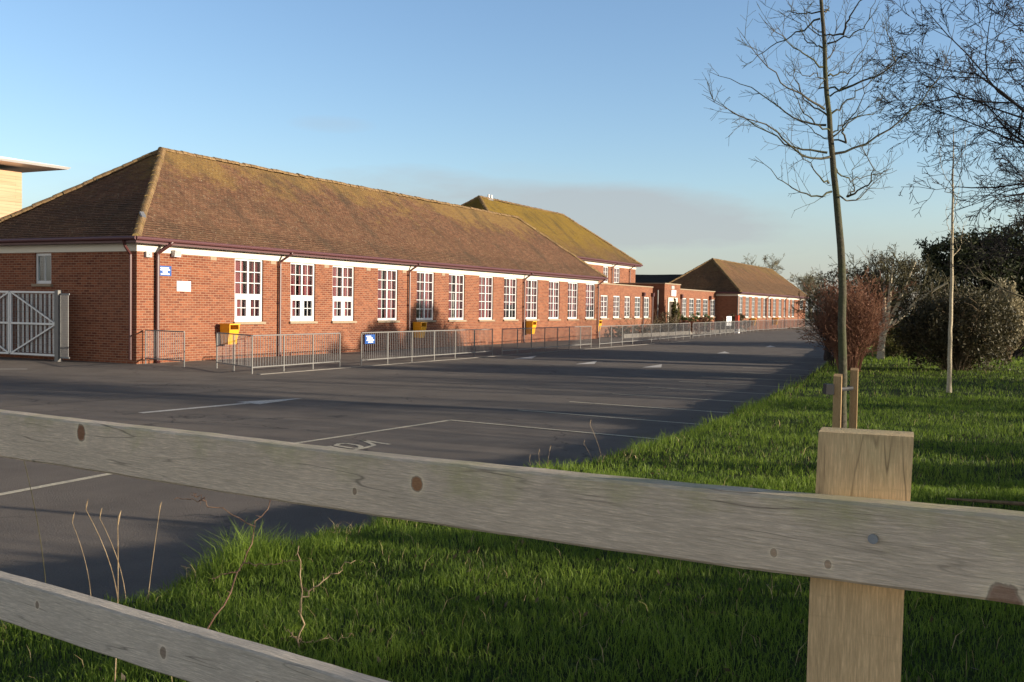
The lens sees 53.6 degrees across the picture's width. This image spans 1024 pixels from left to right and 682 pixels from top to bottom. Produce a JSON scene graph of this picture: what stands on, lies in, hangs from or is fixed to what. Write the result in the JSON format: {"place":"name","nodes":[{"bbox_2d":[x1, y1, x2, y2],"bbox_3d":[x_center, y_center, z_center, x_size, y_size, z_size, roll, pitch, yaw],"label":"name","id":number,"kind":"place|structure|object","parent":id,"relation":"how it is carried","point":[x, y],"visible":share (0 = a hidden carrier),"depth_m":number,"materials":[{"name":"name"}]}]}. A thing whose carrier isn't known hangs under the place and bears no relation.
{"place":"outdoors","nodes":[
{"label":"outdoors","id":0,"kind":"place"},
{"bbox_2d":[0,156,70,217],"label":"timber clad building","id":1,"kind":"structure","parent":0,"point":[12,170],"depth_m":50.50,"materials":[{"name":"wood"}]},
{"bbox_2d":[0,325,833,624],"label":"car park","id":2,"kind":"structure","parent":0,"point":[514,407],"depth_m":17.48,"materials":[{"name":"grey asphalt"}]},
{"bbox_2d":[0,290,69,361],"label":"gate","id":3,"kind":"structure","parent":2,"relation":"on","point":[58,327],"depth_m":30.90,"materials":[{"name":"metal"}]},
{"bbox_2d":[145,330,184,366],"bbox_3d":[-10.082,0.200,29.380,1.977,1.016,0.041,2,2,38],"label":"guard rail","id":4,"kind":"object","parent":2,"relation":"on","point":[183,360],"visible":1,"depth_m":29.32,"materials":[{"name":"metal"}]},
{"bbox_2d":[216,332,340,373],"bbox_3d":[-6.155,0.292,28.435,2.562,1.016,3.467,3,3,53],"label":"guard rail","id":5,"kind":"object","parent":2,"relation":"on","point":[234,364],"visible":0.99,"depth_m":27.65,"materials":[{"name":"metal"}]},
{"bbox_2d":[0,147,607,363],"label":"school block","id":6,"kind":"structure","parent":2,"relation":"on","point":[266,251],"depth_m":35.88,"materials":[{"name":"red brick"}]},
{"bbox_2d":[31,253,52,285],"bbox_3d":[-14.596,-2.219,31.558,0.880,1.035,0.205,2,2,27],"label":"window","id":7,"kind":"structure","parent":6,"relation":"in","point":[38,283],"depth_m":31.66,"materials":[{"name":"white paint"}]},
{"bbox_2d":[144,251,151,256],"bbox_3d":[-10.783,-2.572,30.029,0.097,0.170,0.220,2,2,27],"label":"alarm box","id":8,"kind":"object","parent":6,"relation":"attached to","point":[147,253],"visible":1,"depth_m":29.96,"materials":[{"name":"white plastic"}]},
{"bbox_2d":[160,266,170,275],"bbox_3d":[-10.512,-2.124,30.677,0.021,0.300,0.500,2,2,27],"label":"blue notice","id":9,"kind":"object","parent":6,"relation":"attached to","point":[165,270],"visible":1,"depth_m":30.68,"materials":[{"name":"plastic"}]},
{"bbox_2d":[171,250,181,256],"bbox_3d":[-10.256,-2.670,30.947,0.204,0.200,0.260,2,2,27],"label":"wall floodlight","id":10,"kind":"object","parent":6,"relation":"attached to","point":[176,253],"depth_m":30.86,"materials":[{"name":"white paint"}]},
{"bbox_2d":[177,281,190,290],"bbox_3d":[-10.171,-1.697,31.378,0.020,0.310,0.580,2,2,27],"label":"white notice","id":11,"kind":"object","parent":6,"relation":"attached to","point":[183,285],"visible":1,"depth_m":31.38,"materials":[{"name":"white plastic"}]},
{"bbox_2d":[220,323,239,344],"bbox_3d":[-9.170,-0.229,32.815,0.500,0.670,0.490,2,2,27],"label":"litter bin","id":12,"kind":"object","parent":6,"relation":"attached to","point":[229,328],"visible":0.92,"depth_m":32.66,"materials":[{"name":"yellow plastic"}]},
{"bbox_2d":[233,258,265,323],"bbox_3d":[-8.919,-1.677,34.086,0.344,2.215,1.540,2,2,27],"label":"window","id":13,"kind":"structure","parent":6,"relation":"in","point":[252,307],"depth_m":34.12,"materials":[{"name":"white paint"}]},
{"bbox_2d":[289,262,317,323],"bbox_3d":[-7.635,-1.742,36.618,0.345,2.215,1.540,2,2,27],"label":"window","id":14,"kind":"structure","parent":6,"relation":"in","point":[306,270],"depth_m":36.65,"materials":[{"name":"white paint"}]},
{"bbox_2d":[331,265,356,322],"bbox_3d":[-6.526,-1.798,38.801,0.342,2.215,1.540,2,2,27],"label":"window","id":15,"kind":"structure","parent":6,"relation":"in","point":[346,302],"depth_m":38.83,"materials":[{"name":"white paint"}]},
{"bbox_2d":[377,268,399,322],"bbox_3d":[-5.159,-1.868,41.500,0.342,2.215,1.590,2,2,27],"label":"window","id":16,"kind":"structure","parent":6,"relation":"in","point":[390,281],"depth_m":41.76,"materials":[{"name":"white paint"}]},
{"bbox_2d":[413,322,426,337],"bbox_3d":[-3.948,-0.475,43.114,0.500,0.670,0.490,2,2,27],"label":"litter bin","id":17,"kind":"object","parent":6,"relation":"attached to","point":[419,326],"visible":0.94,"depth_m":42.95,"materials":[{"name":"yellow plastic"}]},
{"bbox_2d":[415,271,435,321],"bbox_3d":[-3.844,-1.935,44.096,0.343,2.215,1.590,2,2,27],"label":"window","id":18,"kind":"structure","parent":6,"relation":"in","point":[427,277],"depth_m":44.38,"materials":[{"name":"white paint"}]},
{"bbox_2d":[448,273,466,321],"bbox_3d":[-2.611,-1.998,46.518,0.338,2.215,1.590,2,2,27],"label":"window","id":19,"kind":"structure","parent":6,"relation":"in","point":[458,309],"depth_m":46.81,"materials":[{"name":"white paint"}]},
{"bbox_2d":[478,276,494,320],"bbox_3d":[-1.325,-2.064,49.060,0.343,2.215,1.590,2,2,27],"label":"window","id":20,"kind":"structure","parent":6,"relation":"in","point":[485,293],"depth_m":49.18,"materials":[{"name":"white paint"}]},
{"bbox_2d":[503,277,518,320],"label":"window","id":21,"kind":"structure","parent":6,"relation":"in","point":[511,282],"depth_m":51.61,"materials":[{"name":"white paint"}]},
{"bbox_2d":[526,321,536,333],"bbox_3d":[0.971,-0.706,52.816,0.500,0.670,0.490,2,2,27],"label":"litter bin","id":22,"kind":"object","parent":6,"relation":"attached to","point":[531,324],"visible":0.98,"depth_m":52.65,"materials":[{"name":"yellow plastic"}]},
{"bbox_2d":[525,279,539,320],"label":"window","id":23,"kind":"structure","parent":6,"relation":"in","point":[533,287],"depth_m":53.76,"materials":[{"name":"white paint"}]},
{"bbox_2d":[548,281,560,320],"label":"window","id":24,"kind":"structure","parent":6,"relation":"in","point":[554,285],"depth_m":56.33,"materials":[{"name":"white paint"}]},
{"bbox_2d":[567,282,578,319],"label":"window","id":25,"kind":"structure","parent":6,"relation":"in","point":[572,312],"depth_m":58.68,"materials":[{"name":"white paint"}]},
{"bbox_2d":[585,283,595,319],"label":"window","id":26,"kind":"structure","parent":6,"relation":"in","point":[589,291],"depth_m":60.82,"materials":[{"name":"white paint"}]},
{"bbox_2d":[361,329,492,365],"bbox_3d":[-2.650,0.141,34.509,0.042,1.016,8.642,2,2,26],"label":"guard rail","id":27,"kind":"object","parent":2,"relation":"on","point":[434,354],"visible":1,"depth_m":34.05,"materials":[{"name":"metal"}]},
{"bbox_2d":[365,334,374,343],"bbox_3d":[-4.344,-0.057,30.944,0.020,0.280,0.520,2,2,27],"label":"blue rail sign","id":28,"kind":"object","parent":27,"relation":"attached to","point":[369,339],"visible":1,"depth_m":30.96,"materials":[{"name":"plastic"}]},
{"bbox_2d":[257,341,684,374],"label":"path kerb","id":29,"kind":"structure","parent":2,"relation":"on","point":[446,359],"depth_m":33.95,"materials":[{"name":"concrete"}]},
{"bbox_2d":[501,326,591,354],"bbox_3d":[1.671,-0.084,43.163,0.042,1.016,9.900,2,2,25],"label":"guard rail","id":30,"kind":"object","parent":2,"relation":"on","point":[552,343],"visible":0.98,"depth_m":43.30,"materials":[{"name":"metal"}]},
{"bbox_2d":[461,194,642,283],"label":"assembly hall","id":31,"kind":"structure","parent":2,"relation":"on","point":[613,264],"depth_m":74.99,"materials":[{"name":"red brick"}]},
{"bbox_2d":[603,266,607,282],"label":"window","id":32,"kind":"structure","parent":31,"relation":"in","point":[604,267],"depth_m":76.39,"materials":[{"name":"white paint"}]},
{"bbox_2d":[613,267,618,283],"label":"window","id":33,"kind":"structure","parent":31,"relation":"in","point":[616,270],"depth_m":78.42,"materials":[{"name":"white paint"}]},
{"bbox_2d":[598,283,654,337],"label":"link block","id":34,"kind":"structure","parent":2,"relation":"on","point":[637,299],"depth_m":67.28,"materials":[{"name":"red brick"}]},
{"bbox_2d":[600,295,608,318],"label":"window","id":35,"kind":"structure","parent":34,"relation":"in","point":[603,301],"depth_m":64.16,"materials":[{"name":"white paint"}]},
{"bbox_2d":[613,296,620,318],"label":"window","id":36,"kind":"structure","parent":34,"relation":"in","point":[615,311],"depth_m":66.31,"materials":[{"name":"white paint"}]},
{"bbox_2d":[624,296,631,318],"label":"window","id":37,"kind":"structure","parent":34,"relation":"in","point":[627,298],"depth_m":68.10,"materials":[{"name":"white paint"}]},
{"bbox_2d":[634,297,641,318],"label":"window","id":38,"kind":"structure","parent":34,"relation":"in","point":[637,316],"depth_m":69.85,"materials":[{"name":"white paint"}]},
{"bbox_2d":[644,297,650,318],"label":"window","id":39,"kind":"structure","parent":34,"relation":"in","point":[646,305],"depth_m":71.57,"materials":[{"name":"white paint"}]},
{"bbox_2d":[609,300,678,336],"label":"bed hedge","id":40,"kind":"object","parent":2,"relation":"on","point":[645,329],"visible":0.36,"depth_m":66.98,"materials":[{"name":"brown plant"}]},
{"bbox_2d":[599,323,689,347],"bbox_3d":[7.723,-0.426,56.095,0.042,1.016,18.175,2,2,23],"label":"guard rail","id":41,"kind":"object","parent":2,"relation":"on","point":[655,331],"visible":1,"depth_m":54.63,"materials":[{"name":"metal"}]},
{"bbox_2d":[616,283,680,328],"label":"entrance block","id":42,"kind":"structure","parent":2,"relation":"on","point":[664,296],"depth_m":76.71,"materials":[{"name":"red brick"}]},
{"bbox_2d":[669,302,672,315],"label":"door","id":43,"kind":"structure","parent":42,"relation":"in","point":[670,303],"depth_m":78.32,"materials":[{"name":"white wood"}]},
{"bbox_2d":[653,311,674,331],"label":"dry shrub","id":44,"kind":"object","parent":2,"relation":"on","point":[667,316],"visible":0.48,"depth_m":73.18,"materials":[{"name":"brown plant"}]},
{"bbox_2d":[635,274,693,287],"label":"wing","id":45,"kind":"structure","parent":2,"relation":"on","point":[654,278],"depth_m":98.88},
{"bbox_2d":[671,297,683,331],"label":"conifer","id":46,"kind":"object","parent":2,"relation":"on","point":[675,310],"visible":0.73,"depth_m":76.07,"materials":[{"name":"green plant"}]},
{"bbox_2d":[621,329,745,337],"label":"bed kerb","id":47,"kind":"structure","parent":2,"relation":"on","point":[649,334],"depth_m":70.42,"materials":[{"name":"concrete"}]},
{"bbox_2d":[677,317,713,333],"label":"red shrub","id":48,"kind":"object","parent":2,"relation":"on","point":[698,329],"visible":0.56,"depth_m":76.84,"materials":[{"name":"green plant"}]},
{"bbox_2d":[678,312,713,330],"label":"round shrub","id":49,"kind":"object","parent":2,"relation":"on","point":[692,317],"visible":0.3,"depth_m":78.82,"materials":[{"name":"green plant"}]},
{"bbox_2d":[680,289,715,330],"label":"classroom link","id":50,"kind":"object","parent":2,"relation":"on","point":[702,302],"visible":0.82,"depth_m":87.81,"materials":[{"name":"red brick"}]},
{"bbox_2d":[682,298,685,317],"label":"window","id":51,"kind":"structure","parent":50,"relation":"in","point":[684,299],"depth_m":84.42,"materials":[{"name":"white paint"}]},
{"bbox_2d":[689,298,693,317],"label":"window","id":52,"kind":"structure","parent":50,"relation":"in","point":[690,307],"depth_m":86.00,"materials":[{"name":"white paint"}]},
{"bbox_2d":[696,299,700,317],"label":"window","id":53,"kind":"structure","parent":50,"relation":"in","point":[697,304],"depth_m":87.91,"materials":[{"name":"white paint"}]},
{"bbox_2d":[703,299,707,316],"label":"window","id":54,"kind":"structure","parent":50,"relation":"in","point":[704,304],"depth_m":89.95,"materials":[{"name":"white paint"}]},
{"bbox_2d":[710,300,715,317],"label":"window","id":55,"kind":"structure","parent":50,"relation":"in","point":[711,300],"depth_m":91.99,"materials":[{"name":"white paint"}]},
{"bbox_2d":[692,320,756,338],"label":"guard rail","id":56,"kind":"object","parent":2,"relation":"on","point":[732,328],"visible":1,"depth_m":74.95,"materials":[{"name":"metal"}]},
{"bbox_2d":[726,316,731,333],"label":"entrance board","id":57,"kind":"object","parent":2,"relation":"on","point":[728,318],"visible":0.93,"depth_m":80.67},
{"bbox_2d":[716,313,750,330],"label":"brown shrub","id":58,"kind":"object","parent":2,"relation":"on","point":[742,316],"visible":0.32,"depth_m":89.27,"materials":[{"name":"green plant"}]},
{"bbox_2d":[734,315,739,332],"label":"red marker post","id":59,"kind":"object","parent":2,"relation":"on","point":[737,317],"visible":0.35,"depth_m":82.22,"materials":[{"name":"orange paint"}]},
{"bbox_2d":[668,258,808,329],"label":"block","id":60,"kind":"structure","parent":2,"relation":"on","point":[749,292],"depth_m":98.03,"materials":[{"name":"red brick"}]},
{"bbox_2d":[739,296,741,314],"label":"window","id":61,"kind":"structure","parent":60,"relation":"in","point":[740,300],"depth_m":92.98,"materials":[{"name":"white paint"}]},
{"bbox_2d":[745,297,749,317],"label":"window","id":62,"kind":"structure","parent":60,"relation":"in","point":[747,298],"depth_m":95.35,"materials":[{"name":"white paint"}]},
{"bbox_2d":[751,297,755,317],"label":"window","id":63,"kind":"structure","parent":60,"relation":"in","point":[753,298],"depth_m":97.40,"materials":[{"name":"white paint"}]},
{"bbox_2d":[757,297,761,317],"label":"window","id":64,"kind":"structure","parent":60,"relation":"in","point":[759,298],"depth_m":99.66,"materials":[{"name":"white paint"}]},
{"bbox_2d":[763,298,765,317],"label":"window","id":65,"kind":"structure","parent":60,"relation":"in","point":[764,299],"depth_m":101.65,"materials":[{"name":"white paint"}]},
{"bbox_2d":[768,298,771,317],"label":"window","id":66,"kind":"structure","parent":60,"relation":"in","point":[769,298],"depth_m":103.43,"materials":[{"name":"white paint"}]},
{"bbox_2d":[773,298,776,317],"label":"window","id":67,"kind":"structure","parent":60,"relation":"in","point":[774,301],"depth_m":105.67,"materials":[{"name":"white paint"}]},
{"bbox_2d":[778,299,781,317],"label":"window","id":68,"kind":"structure","parent":60,"relation":"in","point":[779,315],"depth_m":107.81,"materials":[{"name":"white paint"}]},
{"bbox_2d":[758,319,814,329],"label":"guard rail","id":69,"kind":"object","parent":2,"relation":"on","point":[768,323],"visible":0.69,"depth_m":99.48,"materials":[{"name":"metal"}]},
{"bbox_2d":[787,266,830,319],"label":"distant tree","id":70,"kind":"object","parent":2,"relation":"on","point":[807,281],"visible":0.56,"depth_m":135.52,"materials":[{"name":"brown plant"}]},
{"bbox_2d":[0,340,1023,681],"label":"grass verge","id":71,"kind":"object","parent":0,"point":[742,474],"depth_m":5.17,"materials":[{"name":"plant"}]},
{"bbox_2d":[24,461,45,582],"bbox_3d":[-2.430,0.944,5.146,0.154,1.005,0.024,1,2,0],"label":"dry weed","id":72,"kind":"object","parent":71,"relation":"on","point":[37,523],"visible":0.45,"depth_m":5.15,"materials":[{"name":"brown plant"}]},
{"bbox_2d":[72,500,125,598],"bbox_3d":[-2.142,1.105,5.266,0.274,0.576,0.054,1,2,0],"label":"dry weed","id":73,"kind":"object","parent":71,"relation":"on","point":[104,549],"visible":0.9,"depth_m":5.26,"materials":[{"name":"beige plant"}]},
{"bbox_2d":[114,511,120,681],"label":"dry weed","id":74,"kind":"object","parent":71,"relation":"on","point":[117,584],"visible":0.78,"depth_m":3.67,"materials":[{"name":"beige plant"}]},
{"bbox_2d":[147,502,161,602],"bbox_3d":[-1.852,1.106,5.251,0.075,0.556,0.024,1,2,0],"label":"dry weed","id":75,"kind":"object","parent":71,"relation":"on","point":[153,552],"visible":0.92,"depth_m":5.26,"materials":[{"name":"beige plant"}]},
{"bbox_2d":[174,492,294,628],"bbox_3d":[-1.215,0.970,4.391,0.601,0.616,0.317,1,2,0],"label":"bramble","id":76,"kind":"object","parent":71,"relation":"on","point":[236,572],"visible":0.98,"depth_m":4.37,"materials":[{"name":"brown plant"}]},
{"bbox_2d":[284,546,355,648],"bbox_3d":[-0.768,1.060,4.061,0.286,0.482,0.071,1,2,0],"label":"bramble","id":77,"kind":"object","parent":71,"relation":"on","point":[291,633],"visible":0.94,"depth_m":4.04,"materials":[{"name":"brown plant"}]},
{"bbox_2d":[0,365,1022,681],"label":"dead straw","id":78,"kind":"object","parent":71,"relation":"on","point":[560,555],"visible":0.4,"depth_m":5.34,"materials":[{"name":"beige plant"}]},
{"bbox_2d":[0,409,1023,681],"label":"timber fence","id":79,"kind":"object","parent":71,"relation":"on","point":[860,539],"visible":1,"depth_m":1.47,"materials":[{"name":"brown wood"}]},
{"bbox_2d":[99,365,1022,681],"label":"fallen leaves","id":80,"kind":"object","parent":71,"relation":"on","point":[599,559],"visible":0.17,"depth_m":5.01,"materials":[{"name":"brown plant"}]},
{"bbox_2d":[694,0,963,427],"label":"young tree","id":81,"kind":"object","parent":71,"relation":"on","point":[842,352],"visible":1,"depth_m":9.43,"materials":[{"name":"brown plant"}]},
{"bbox_2d":[823,383,853,394],"bbox_3d":[3.058,0.446,9.494,0.389,0.095,0.131,0,2,-35],"label":"tree tie","id":82,"kind":"object","parent":81,"relation":"attached to","point":[828,389],"visible":0.82,"depth_m":9.37,"materials":[{"name":"black rubber"}]},
{"bbox_2d":[832,374,841,427],"bbox_3d":[3.023,0.817,9.431,0.072,1.020,0.072,2,2,22],"label":"tree stake","id":83,"kind":"object","parent":71,"relation":"on","point":[837,402],"visible":0.43,"depth_m":9.39,"materials":[{"name":"brown wood"}]},
{"bbox_2d":[783,275,893,360],"bbox_3d":[12.280,-0.784,37.918,3.608,3.375,3.909,0,2,-29],"label":"hawthorn","id":84,"kind":"object","parent":71,"relation":"on","point":[803,312],"visible":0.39,"depth_m":38.39,"materials":[{"name":"brown plant"}]},
{"bbox_2d":[788,289,890,366],"bbox_3d":[9.265,-0.416,28.893,2.871,2.360,2.506,1,2,0],"label":"purple twig bush","id":85,"kind":"object","parent":71,"relation":"on","point":[831,357],"visible":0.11,"depth_m":28.88,"materials":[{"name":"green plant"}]},
{"bbox_2d":[793,268,912,371],"bbox_3d":[8.809,-0.556,26.233,2.418,2.750,2.843,0,2,-31],"label":"red stemmed bush","id":86,"kind":"object","parent":71,"relation":"on","point":[861,328],"visible":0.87,"depth_m":25.91,"materials":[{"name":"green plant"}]},
{"bbox_2d":[849,368,857,428],"bbox_3d":[3.243,0.791,9.630,0.068,1.070,0.068,2,2,22],"label":"tree stake","id":87,"kind":"object","parent":71,"relation":"on","point":[853,399],"visible":0.57,"depth_m":9.59,"materials":[{"name":"brown wood"}]},
{"bbox_2d":[868,313,909,356],"bbox_3d":[13.074,-0.199,34.835,1.808,1.593,1.600,1,2,0],"label":"olive bush","id":88,"kind":"object","parent":71,"relation":"on","point":[890,350],"visible":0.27,"depth_m":34.58,"materials":[{"name":"green plant"}]},
{"bbox_2d":[810,243,970,346],"bbox_3d":[15.227,-1.716,40.182,7.295,4.350,4.542,0,2,-19],"label":"thorn tree","id":89,"kind":"object","parent":71,"relation":"on","point":[860,272],"visible":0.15,"depth_m":40.18,"materials":[{"name":"brown plant"}]},
{"bbox_2d":[828,242,966,358],"bbox_3d":[12.496,-1.306,33.559,4.503,3.855,3.114,1,2,0],"label":"forked tree","id":90,"kind":"object","parent":71,"relation":"on","point":[881,354],"visible":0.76,"depth_m":32.91,"materials":[{"name":"brown plant"}]},
{"bbox_2d":[861,0,1023,282],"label":"bare oak","id":91,"kind":"object","parent":71,"relation":"on","point":[978,101],"visible":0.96,"depth_m":15.95,"materials":[{"name":"brown plant"}]},
{"bbox_2d":[937,125,972,392],"bbox_3d":[8.386,-1.545,19.205,0.743,5.102,0.734,1,2,0],"label":"young tree","id":92,"kind":"object","parent":71,"relation":"on","point":[949,373],"visible":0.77,"depth_m":19.29,"materials":[{"name":"brown plant"}]},
{"bbox_2d":[890,279,1023,371],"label":"round bush","id":93,"kind":"object","parent":71,"relation":"on","point":[927,327],"visible":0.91,"depth_m":26.53,"materials":[{"name":"green plant"}]},
{"bbox_2d":[904,274,1009,366],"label":"upright shoots","id":94,"kind":"object","parent":71,"relation":"on","point":[945,292],"visible":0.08,"depth_m":28.78,"materials":[{"name":"green plant"}]},
{"bbox_2d":[911,212,1023,358],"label":"dark evergreen","id":95,"kind":"object","parent":71,"relation":"on","point":[1007,270],"visible":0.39,"depth_m":34.01,"materials":[{"name":"green plant"}]},
{"bbox_2d":[938,1,1023,160],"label":"branches","id":96,"kind":"object","parent":71,"relation":"on","point":[984,65],"visible":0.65,"depth_m":17.69,"materials":[{"name":"brown plant"}]},
{"bbox_2d":[947,498,1023,505],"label":"fallen twig","id":97,"kind":"object","parent":71,"relation":"on","point":[995,502],"visible":1,"depth_m":7.57,"materials":[{"name":"brown wood"}]},
{"bbox_2d":[987,276,1023,361],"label":"pale leaved bush","id":98,"kind":"object","parent":71,"relation":"on","point":[1014,303],"visible":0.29,"depth_m":31.56,"materials":[{"name":"green plant"}]},
{"bbox_2d":[0,0,1023,313],"label":"sky","id":99,"kind":"structure","parent":0,"point":[594,113],"materials":[{"name":"blue"}]},
{"bbox_2d":[741,253,784,273],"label":"distant tree","id":100,"kind":"object","parent":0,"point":[776,263],"visible":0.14,"depth_m":132.72,"materials":[{"name":"grey plant"}]},
{"bbox_2d":[958,258,1023,297],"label":"drooping bough","id":101,"kind":"object","parent":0,"point":[987,278],"visible":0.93,"depth_m":20.72,"materials":[{"name":"brown plant"}]}
]}

